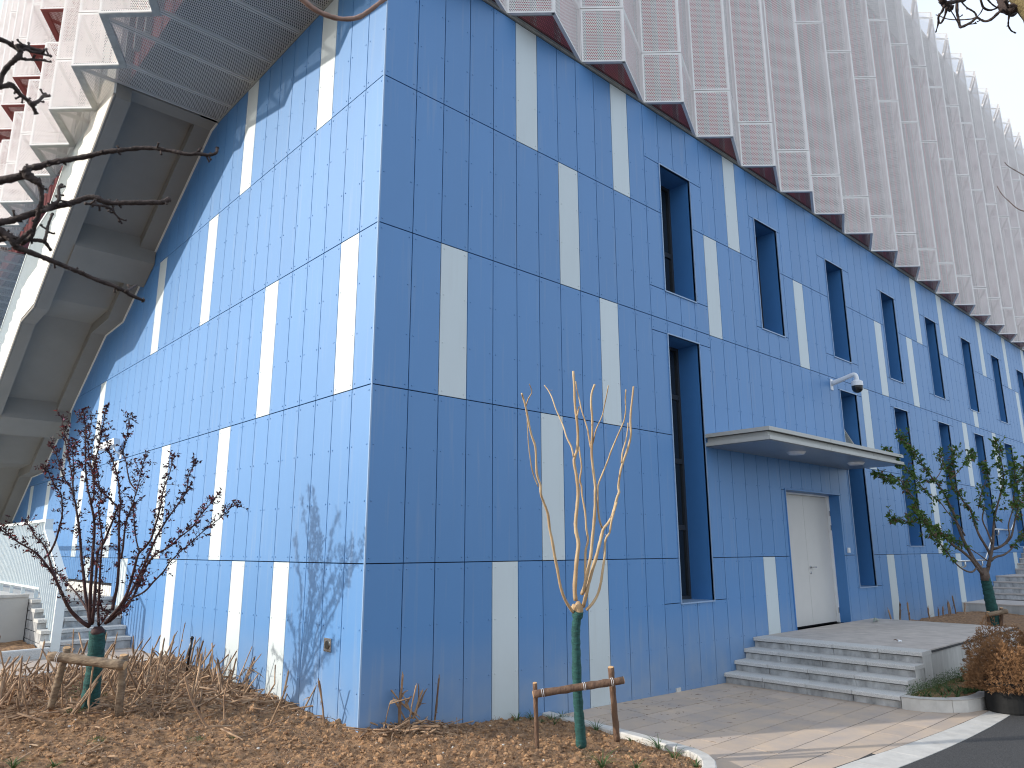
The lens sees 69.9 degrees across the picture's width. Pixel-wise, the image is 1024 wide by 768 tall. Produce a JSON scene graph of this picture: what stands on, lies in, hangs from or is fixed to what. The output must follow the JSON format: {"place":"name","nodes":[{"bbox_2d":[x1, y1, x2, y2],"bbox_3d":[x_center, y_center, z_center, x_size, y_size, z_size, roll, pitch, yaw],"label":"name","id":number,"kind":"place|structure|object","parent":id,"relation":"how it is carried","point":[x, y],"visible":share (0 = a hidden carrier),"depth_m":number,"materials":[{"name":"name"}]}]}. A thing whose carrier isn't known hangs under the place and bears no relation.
{"place":"outdoors","nodes":[
{"label":"outdoors","id":0,"kind":"place"},
{"bbox_2d":[0,640,34,650],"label":"soil bed","id":1,"kind":"object","parent":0,"point":[14,645],"visible":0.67,"depth_m":11.32,"materials":[{"name":"brown soil"}]},
{"bbox_2d":[0,584,106,641],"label":"terrace","id":2,"kind":"structure","parent":0,"point":[13,612],"depth_m":12.07,"materials":[{"name":"paint"}]},
{"bbox_2d":[0,594,28,597],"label":"terrace edge","id":3,"kind":"object","parent":2,"relation":"on","point":[12,595],"visible":1,"depth_m":12.12,"materials":[{"name":"stone"}]},
{"bbox_2d":[0,5,217,524],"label":"outdoor staircase","id":4,"kind":"structure","parent":2,"relation":"on","point":[59,325],"depth_m":13.82,"materials":[{"name":"concrete"}]},
{"bbox_2d":[0,519,67,651],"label":"white railing","id":5,"kind":"object","parent":4,"relation":"on","point":[23,570],"visible":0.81,"depth_m":12.75,"materials":[{"name":"metal"}]},
{"bbox_2d":[0,647,158,674],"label":"path","id":6,"kind":"structure","parent":0,"point":[118,652],"depth_m":10.42,"materials":[{"name":"grey concrete"}]},
{"bbox_2d":[0,647,49,662],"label":"planter kerb","id":7,"kind":"structure","parent":6,"relation":"on","point":[34,653],"depth_m":10.46,"materials":[{"name":"grey stone"}]},
{"bbox_2d":[23,596,130,651],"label":"landing steps","id":8,"kind":"structure","parent":6,"relation":"on","point":[37,632],"depth_m":11.83,"materials":[{"name":"grey stone"}]},
{"bbox_2d":[0,655,701,767],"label":"soil bed","id":9,"kind":"object","parent":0,"point":[37,735],"visible":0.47,"depth_m":6.51,"materials":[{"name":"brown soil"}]},
{"bbox_2d":[0,669,6,708],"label":"dry stalk","id":10,"kind":"object","parent":9,"relation":"on","point":[5,675],"visible":0.68,"depth_m":7.52,"materials":[{"name":"plant"}]},
{"bbox_2d":[0,711,16,728],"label":"dry stalk","id":11,"kind":"object","parent":9,"relation":"on","point":[6,722],"visible":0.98,"depth_m":6.69,"materials":[{"name":"plant"}]},
{"bbox_2d":[0,678,19,706],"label":"dry stalk","id":12,"kind":"object","parent":9,"relation":"on","point":[9,691],"visible":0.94,"depth_m":7.00,"materials":[{"name":"plant"}]},
{"bbox_2d":[5,656,22,705],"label":"dry stalk","id":13,"kind":"object","parent":9,"relation":"on","point":[20,674],"visible":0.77,"depth_m":7.53,"materials":[{"name":"plant"}]},
{"bbox_2d":[6,656,22,685],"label":"dry stalk","id":14,"kind":"object","parent":9,"relation":"on","point":[13,672],"visible":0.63,"depth_m":7.85,"materials":[{"name":"plant"}]},
{"bbox_2d":[5,696,23,718],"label":"dry stalk","id":15,"kind":"object","parent":9,"relation":"on","point":[17,706],"visible":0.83,"depth_m":6.97,"materials":[{"name":"plant"}]},
{"bbox_2d":[2,755,29,767],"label":"grass tuft","id":16,"kind":"object","parent":9,"relation":"on","point":[15,763],"visible":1,"depth_m":5.70,"materials":[{"name":"green plant"}]},
{"bbox_2d":[20,678,33,721],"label":"dry stalk","id":17,"kind":"object","parent":9,"relation":"on","point":[25,702],"visible":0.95,"depth_m":6.85,"materials":[{"name":"plant"}]},
{"bbox_2d":[11,663,46,691],"bbox_3d":[-5.322,3.252,7.992,0.391,0.373,0.102,4,-13,-19],"label":"dry stalk","id":18,"kind":"object","parent":9,"relation":"on","point":[35,671],"visible":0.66,"depth_m":8.06,"materials":[{"name":"plant"}]},
{"bbox_2d":[24,674,45,705],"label":"dry stalk","id":19,"kind":"object","parent":9,"relation":"on","point":[31,695],"visible":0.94,"depth_m":7.51,"materials":[{"name":"plant"}]},
{"bbox_2d":[40,648,65,686],"bbox_3d":[-5.182,3.244,8.295,0.338,0.487,0.050,1,-13,-5],"label":"dry stalk","id":20,"kind":"object","parent":9,"relation":"on","point":[50,663],"visible":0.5,"depth_m":8.29,"materials":[{"name":"plant"}]},
{"bbox_2d":[57,672,80,697],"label":"dry stalk","id":21,"kind":"object","parent":9,"relation":"on","point":[65,688],"visible":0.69,"depth_m":7.84,"materials":[{"name":"plant"}]},
{"bbox_2d":[74,682,97,713],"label":"dry stalk","id":22,"kind":"object","parent":9,"relation":"on","point":[86,697],"visible":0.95,"depth_m":7.10,"materials":[{"name":"plant"}]},
{"bbox_2d":[67,668,105,715],"bbox_3d":[-4.184,3.028,7.192,0.092,0.437,0.326,-10,-16,36],"label":"dry stalk","id":23,"kind":"object","parent":9,"relation":"on","point":[73,707],"visible":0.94,"depth_m":7.14,"materials":[{"name":"plant"}]},
{"bbox_2d":[46,646,127,716],"bbox_3d":[-4.125,2.882,7.039,0.903,0.674,0.377,-2,-13,7],"label":"tree stake frame","id":24,"kind":"object","parent":9,"relation":"on","point":[64,657],"visible":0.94,"depth_m":7.04,"materials":[{"name":"brown wood"}]},
{"bbox_2d":[87,666,93,716],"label":"dry stalk","id":25,"kind":"object","parent":9,"relation":"on","point":[88,700],"visible":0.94,"depth_m":7.00,"materials":[{"name":"plant"}]},
{"bbox_2d":[100,670,116,696],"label":"dry stalk","id":26,"kind":"object","parent":9,"relation":"on","point":[106,685],"visible":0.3,"depth_m":7.57,"materials":[{"name":"plant"}]},
{"bbox_2d":[95,678,128,702],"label":"dry stalk","id":27,"kind":"object","parent":9,"relation":"on","point":[113,691],"visible":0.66,"depth_m":7.14,"materials":[{"name":"plant"}]},
{"bbox_2d":[0,402,247,708],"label":"plum tree","id":28,"kind":"object","parent":9,"relation":"on","point":[96,642],"visible":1,"depth_m":7.29,"materials":[{"name":"brown plant"}]},
{"bbox_2d":[125,653,137,688],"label":"dry stalk","id":29,"kind":"object","parent":9,"relation":"on","point":[131,669],"visible":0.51,"depth_m":7.91,"materials":[{"name":"plant"}]},
{"bbox_2d":[122,680,141,715],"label":"dry stalk","id":30,"kind":"object","parent":9,"relation":"on","point":[134,696],"visible":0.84,"depth_m":7.15,"materials":[{"name":"plant"}]},
{"bbox_2d":[127,665,142,696],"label":"dry stalk","id":31,"kind":"object","parent":9,"relation":"on","point":[132,679],"visible":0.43,"depth_m":7.82,"materials":[{"name":"plant"}]},
{"bbox_2d":[135,672,155,707],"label":"dry stalk","id":32,"kind":"object","parent":9,"relation":"on","point":[147,689],"visible":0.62,"depth_m":7.36,"materials":[{"name":"plant"}]},
{"bbox_2d":[138,651,155,679],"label":"dry stalk","id":33,"kind":"object","parent":9,"relation":"on","point":[145,667],"visible":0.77,"depth_m":8.67,"materials":[{"name":"plant"}]},
{"bbox_2d":[145,645,153,686],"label":"dry stalk","id":34,"kind":"object","parent":9,"relation":"on","point":[149,669],"visible":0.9,"depth_m":8.52,"materials":[{"name":"plant"}]},
{"bbox_2d":[142,635,160,669],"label":"dry stalk","id":35,"kind":"object","parent":9,"relation":"on","point":[153,651],"visible":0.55,"depth_m":9.27,"materials":[{"name":"plant"}]},
{"bbox_2d":[151,650,161,706],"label":"dry stalk","id":36,"kind":"object","parent":9,"relation":"on","point":[156,679],"visible":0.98,"depth_m":7.32,"materials":[{"name":"plant"}]},
{"bbox_2d":[153,652,176,684],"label":"dry stalk","id":37,"kind":"object","parent":9,"relation":"on","point":[165,673],"visible":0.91,"depth_m":8.33,"materials":[{"name":"plant"}]},
{"bbox_2d":[163,634,174,665],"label":"dry stalk","id":38,"kind":"object","parent":9,"relation":"on","point":[167,662],"visible":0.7,"depth_m":9.54,"materials":[{"name":"plant"}]},
{"bbox_2d":[154,689,189,716],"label":"dry stalk","id":39,"kind":"object","parent":9,"relation":"on","point":[169,703],"visible":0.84,"depth_m":7.14,"materials":[{"name":"plant"}]},
{"bbox_2d":[169,670,193,700],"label":"dry stalk","id":40,"kind":"object","parent":9,"relation":"on","point":[179,683],"visible":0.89,"depth_m":7.55,"materials":[{"name":"plant"}]},
{"bbox_2d":[177,655,190,693],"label":"dry stalk","id":41,"kind":"object","parent":9,"relation":"on","point":[180,671],"visible":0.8,"depth_m":7.95,"materials":[{"name":"plant"}]},
{"bbox_2d":[185,636,193,674],"bbox_3d":[-4.000,3.400,9.063,0.045,0.546,0.149,11,-17,-42],"label":"black pipe","id":42,"kind":"object","parent":9,"relation":"on","point":[190,648],"visible":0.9,"depth_m":9.06,"materials":[{"name":"plastic"}]},
{"bbox_2d":[188,683,194,710],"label":"dry stalk","id":43,"kind":"object","parent":9,"relation":"on","point":[192,693],"visible":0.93,"depth_m":7.42,"materials":[{"name":"plant"}]},
{"bbox_2d":[184,650,202,692],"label":"dry stalk","id":44,"kind":"object","parent":9,"relation":"on","point":[199,668],"visible":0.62,"depth_m":8.17,"materials":[{"name":"plant"}]},
{"bbox_2d":[184,675,207,728],"bbox_3d":[-2.942,2.953,6.817,0.262,0.510,0.073,11,-17,-42],"label":"dry stalk","id":45,"kind":"object","parent":9,"relation":"on","point":[193,703],"visible":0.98,"depth_m":6.81,"materials":[{"name":"plant"}]},
{"bbox_2d":[193,641,205,683],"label":"dry stalk","id":46,"kind":"object","parent":9,"relation":"on","point":[200,649],"visible":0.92,"depth_m":8.45,"materials":[{"name":"plant"}]},
{"bbox_2d":[186,682,217,708],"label":"dry stalk","id":47,"kind":"object","parent":9,"relation":"on","point":[195,693],"visible":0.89,"depth_m":7.45,"materials":[{"name":"plant"}]},
{"bbox_2d":[199,686,237,706],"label":"dry stalk","id":48,"kind":"object","parent":9,"relation":"on","point":[215,697],"visible":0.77,"depth_m":7.49,"materials":[{"name":"plant"}]},
{"bbox_2d":[214,658,222,688],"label":"dry stalk","id":49,"kind":"object","parent":9,"relation":"on","point":[218,664],"visible":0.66,"depth_m":8.33,"materials":[{"name":"plant"}]},
{"bbox_2d":[223,677,229,721],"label":"dry stalk","id":50,"kind":"object","parent":9,"relation":"on","point":[224,712],"visible":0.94,"depth_m":7.04,"materials":[{"name":"plant"}]},
{"bbox_2d":[218,651,238,688],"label":"dry stalk","id":51,"kind":"object","parent":9,"relation":"on","point":[227,667],"visible":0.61,"depth_m":8.46,"materials":[{"name":"plant"}]},
{"bbox_2d":[226,658,236,688],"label":"dry stalk","id":52,"kind":"object","parent":9,"relation":"on","point":[232,671],"visible":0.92,"depth_m":8.32,"materials":[{"name":"plant"}]},
{"bbox_2d":[0,656,473,764],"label":"dry stalk","id":53,"kind":"object","parent":9,"relation":"on","point":[386,730],"visible":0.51,"depth_m":7.39,"materials":[{"name":"plant"}]},
{"bbox_2d":[234,660,255,693],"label":"dry stalk","id":54,"kind":"object","parent":9,"relation":"on","point":[245,678],"visible":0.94,"depth_m":8.12,"materials":[{"name":"plant"}]},
{"bbox_2d":[243,654,262,691],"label":"dry stalk","id":55,"kind":"object","parent":9,"relation":"on","point":[246,685],"visible":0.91,"depth_m":8.17,"materials":[{"name":"plant"}]},
{"bbox_2d":[264,665,275,700],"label":"dry stalk","id":56,"kind":"object","parent":9,"relation":"on","point":[267,695],"visible":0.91,"depth_m":7.75,"materials":[{"name":"plant"}]},
{"bbox_2d":[268,670,288,728],"bbox_3d":[-2.189,2.978,6.902,0.170,0.513,0.152,6,-14,-24],"label":"dry stalk","id":57,"kind":"object","parent":9,"relation":"on","point":[280,701],"visible":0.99,"depth_m":6.87,"materials":[{"name":"plant"}]},
{"bbox_2d":[312,679,334,724],"bbox_3d":[-1.767,3.032,6.992,0.268,0.467,0.201,3,-13,-15],"label":"dry stalk","id":58,"kind":"object","parent":9,"relation":"on","point":[321,701],"visible":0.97,"depth_m":6.96,"materials":[{"name":"plant"}]},
{"bbox_2d":[383,697,411,731],"bbox_3d":[-1.080,3.132,6.901,0.281,0.357,0.074,-1,-13,4],"label":"dry stalk","id":59,"kind":"object","parent":9,"relation":"on","point":[392,702],"visible":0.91,"depth_m":6.90,"materials":[{"name":"plant"}]},
{"bbox_2d":[395,688,401,725],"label":"dry stalk","id":60,"kind":"object","parent":9,"relation":"on","point":[400,692],"visible":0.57,"depth_m":7.00,"materials":[{"name":"plant"}]},
{"bbox_2d":[399,672,407,723],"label":"dry stalk","id":61,"kind":"object","parent":9,"relation":"on","point":[402,678],"visible":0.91,"depth_m":7.02,"materials":[{"name":"plant"}]},
{"bbox_2d":[402,684,416,727],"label":"dry stalk","id":62,"kind":"object","parent":9,"relation":"on","point":[409,717],"visible":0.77,"depth_m":6.93,"materials":[{"name":"plant"}]},
{"bbox_2d":[403,695,420,723],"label":"dry stalk","id":63,"kind":"object","parent":9,"relation":"on","point":[407,705],"visible":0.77,"depth_m":7.13,"materials":[{"name":"plant"}]},
{"bbox_2d":[390,689,415,714],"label":"dry stalk","id":64,"kind":"object","parent":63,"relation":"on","point":[403,704],"visible":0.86,"depth_m":7.12,"materials":[{"name":"plant"}]},
{"bbox_2d":[412,689,425,718],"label":"dry stalk","id":65,"kind":"object","parent":9,"relation":"on","point":[421,692],"visible":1,"depth_m":7.13,"materials":[{"name":"plant"}]},
{"bbox_2d":[416,683,426,713],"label":"dry stalk","id":66,"kind":"object","parent":9,"relation":"on","point":[420,701],"visible":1,"depth_m":7.19,"materials":[{"name":"plant"}]},
{"bbox_2d":[434,674,439,723],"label":"dry stalk","id":67,"kind":"object","parent":9,"relation":"on","point":[436,705],"visible":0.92,"depth_m":7.28,"materials":[{"name":"plant"}]},
{"bbox_2d":[521,371,633,748],"bbox_3d":[0.670,1.546,6.501,0.891,3.435,1.314,-6,-14,25],"label":"bare sapling","id":68,"kind":"object","parent":9,"relation":"on","point":[576,609],"visible":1,"depth_m":6.77,"materials":[{"name":"beige plant"}]},
{"bbox_2d":[532,666,624,749],"bbox_3d":[0.592,2.944,6.649,0.841,0.715,0.272,2,-13,-8],"label":"tree stake frame","id":69,"kind":"object","parent":9,"relation":"on","point":[612,681],"visible":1,"depth_m":6.61,"materials":[{"name":"brown wood"}]},
{"bbox_2d":[576,747,619,767],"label":"grass tuft","id":70,"kind":"object","parent":9,"relation":"on","point":[602,764],"visible":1,"depth_m":6.14,"materials":[{"name":"green plant"}]},
{"bbox_2d":[641,734,666,749],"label":"grass tuft","id":71,"kind":"object","parent":9,"relation":"on","point":[657,746],"visible":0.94,"depth_m":7.06,"materials":[{"name":"green plant"}]},
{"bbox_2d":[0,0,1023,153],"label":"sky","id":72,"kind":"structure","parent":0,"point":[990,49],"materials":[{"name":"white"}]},
{"bbox_2d":[563,683,987,767],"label":"paving","id":73,"kind":"structure","parent":0,"point":[761,729],"depth_m":8.30,"materials":[{"name":"stone"}]},
{"bbox_2d":[595,689,767,741],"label":"leaf crumbs","id":74,"kind":"object","parent":73,"relation":"on","point":[678,713],"visible":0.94,"depth_m":9.01,"materials":[{"name":"brown plant"}]},
{"bbox_2d":[724,635,933,708],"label":"entrance steps","id":75,"kind":"structure","parent":73,"relation":"on","point":[874,674],"depth_m":10.22,"materials":[{"name":"grey stone"}]},
{"bbox_2d":[901,691,986,712],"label":"planter kerb","id":76,"kind":"structure","parent":73,"relation":"on","point":[974,702],"depth_m":8.95,"materials":[{"name":"stone"}]},
{"bbox_2d":[742,642,1023,767],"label":"asphalt road","id":77,"kind":"structure","parent":0,"point":[1000,744],"depth_m":7.19,"materials":[{"name":"grey asphalt"}]},
{"bbox_2d":[0,0,386,302],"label":"bare tree","id":78,"kind":"object","parent":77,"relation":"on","point":[16,242],"visible":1,"depth_m":2.35,"materials":[{"name":"brown plant"}]},
{"bbox_2d":[542,711,716,767],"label":"bed kerb","id":79,"kind":"structure","parent":77,"relation":"on","point":[707,760],"depth_m":7.14,"materials":[{"name":"stone"}]},
{"bbox_2d":[768,618,1018,683],"bbox_3d":[6.500,4.477,12.297,4.332,0.629,2.484,11,-17,-42],"label":"platform","id":80,"kind":"object","parent":77,"relation":"on","point":[943,642],"depth_m":11.76,"materials":[{"name":"stone"}]},
{"bbox_2d":[935,0,1023,211],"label":"bare tree","id":81,"kind":"object","parent":77,"relation":"on","point":[1013,8],"visible":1,"depth_m":4.24,"materials":[{"name":"brown plant"}]},
{"bbox_2d":[963,548,1023,614],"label":"steps","id":82,"kind":"structure","parent":77,"relation":"on","point":[1009,592],"depth_m":19.55,"materials":[{"name":"stone"}]},
{"bbox_3d":[6.519,3.967,9.673,0.497,0.372,0.492,11,-17,-42],"label":"grow bag","id":83,"kind":"object","parent":77,"relation":"on","visible":0},
{"bbox_2d":[959,614,1023,680],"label":"dead conifer","id":84,"kind":"object","parent":83,"relation":"in","point":[1008,636],"visible":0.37,"depth_m":9.81,"materials":[{"name":"brown plant"}]},
{"bbox_2d":[911,662,1006,696],"bbox_3d":[6.965,4.252,10.640,5.000,0.046,0.630,11,-17,-42],"label":"soil bed","id":85,"kind":"object","parent":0,"point":[952,694],"visible":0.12,"depth_m":9.51,"materials":[{"name":"brown soil"}]},
{"bbox_2d":[904,666,966,696],"bbox_3d":[6.055,4.007,9.913,2.688,0.214,0.522,11,-17,-42],"label":"ground cover","id":86,"kind":"object","parent":85,"relation":"on","point":[956,677],"visible":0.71,"depth_m":9.70,"materials":[{"name":"green plant"}]},
{"bbox_2d":[911,611,1023,636],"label":"soil bed","id":87,"kind":"object","parent":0,"point":[976,617],"visible":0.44,"depth_m":16.19,"materials":[{"name":"brown soil"}]},
{"bbox_2d":[870,427,1023,625],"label":"cherry tree","id":88,"kind":"object","parent":87,"relation":"on","point":[935,532],"visible":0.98,"depth_m":14.38,"materials":[{"name":"green plant"}]},
{"bbox_2d":[985,607,1008,625],"bbox_3d":[9.387,4.535,14.236,0.406,0.370,0.265,0,-13,-1],"label":"tree stake frame","id":89,"kind":"object","parent":87,"relation":"on","point":[1001,611],"visible":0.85,"depth_m":14.17,"materials":[{"name":"brown wood"}]},
{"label":"ground","id":90,"kind":"structure","parent":0,"visible":0},
{"bbox_2d":[0,0,1023,732],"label":"blue building","id":91,"kind":"structure","parent":90,"relation":"on","point":[408,252],"depth_m":10.81,"materials":[{"name":"paint"}]},
{"bbox_2d":[99,438,121,458],"bbox_3d":[-7.550,1.226,13.795,0.502,0.369,0.208,-7,-14,27],"label":"bullet camera","id":92,"kind":"object","parent":91,"relation":"attached to","point":[114,441],"visible":0.67,"depth_m":13.71,"materials":[{"name":"white plastic"}]},
{"bbox_2d":[323,637,331,651],"bbox_3d":[-1.865,2.634,7.396,0.017,0.130,0.145,11,-17,-42],"label":"socket box","id":93,"kind":"object","parent":91,"relation":"attached to","point":[327,645],"visible":1,"depth_m":7.38,"materials":[{"name":"metal"}]},
{"bbox_2d":[661,185,674,292],"bbox_3d":[2.427,-2.400,12.343,0.855,2.180,0.060,11,-17,-42],"label":"window","id":94,"kind":"structure","parent":91,"relation":"in","point":[665,195],"depth_m":12.58,"materials":[{"name":"black glass"}]},
{"bbox_2d":[669,347,691,599],"bbox_3d":[2.438,1.312,11.507,0.855,4.000,0.060,11,-17,-42],"label":"window","id":95,"kind":"structure","parent":91,"relation":"in","point":[673,352],"depth_m":11.69,"materials":[{"name":"black glass"}]},
{"bbox_2d":[756,237,763,327],"bbox_3d":[4.627,-1.959,14.329,0.855,2.180,0.060,11,-17,-42],"label":"window","id":96,"kind":"structure","parent":91,"relation":"in","point":[756,237],"depth_m":14.59,"materials":[{"name":"black glass"}]},
{"bbox_2d":[705,426,903,469],"bbox_3d":[5.334,1.207,12.909,5.205,0.245,1.100,11,-17,-42],"label":"entrance canopy","id":97,"kind":"object","parent":91,"relation":"attached to","point":[775,442],"visible":1,"depth_m":12.04,"materials":[{"name":"grey metal"}]},
{"bbox_2d":[786,492,840,627],"bbox_3d":[5.518,3.267,13.715,2.176,2.418,0.124,11,-17,-42],"label":"door","id":98,"kind":"structure","parent":91,"relation":"in","point":[809,518],"depth_m":13.89,"materials":[{"name":"white metal"}]},
{"bbox_2d":[830,372,862,392],"bbox_3d":[6.810,0.002,14.909,0.230,0.426,0.637,11,-17,-42],"label":"dome camera","id":99,"kind":"object","parent":91,"relation":"attached to","point":[856,384],"visible":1,"depth_m":14.77,"materials":[{"name":"white plastic"}]},
{"bbox_2d":[844,429,853,443],"bbox_3d":[7.046,2.168,15.367,0.820,4.000,0.510,11,-17,-42],"label":"window","id":100,"kind":"structure","parent":91,"relation":"in","point":[848,440],"depth_m":15.77,"materials":[{"name":"grey glass"}]},
{"bbox_2d":[957,507,1019,567],"bbox_3d":[13.751,4.122,20.912,7.161,2.077,0.117,11,-17,-42],"label":"handrail","id":101,"kind":"object","parent":91,"relation":"attached to","point":[986,555],"visible":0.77,"depth_m":19.95,"materials":[{"name":"metal"}]},
{"bbox_2d":[837,711,1009,767],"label":"border stones","id":102,"kind":"object","parent":90,"relation":"on","point":[904,755],"visible":0.77,"depth_m":7.40,"materials":[{"name":"stone"}]},
{"bbox_2d":[983,676,1023,715],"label":"grow bag","id":103,"kind":"object","parent":102,"relation":"on","point":[1000,702],"visible":0.69,"depth_m":8.80,"materials":[{"name":"fabric"}]},
{"bbox_2d":[961,635,1023,695],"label":"dead conifer","id":104,"kind":"object","parent":103,"relation":"in","point":[994,660],"visible":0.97,"depth_m":8.97,"materials":[{"name":"brown plant"}]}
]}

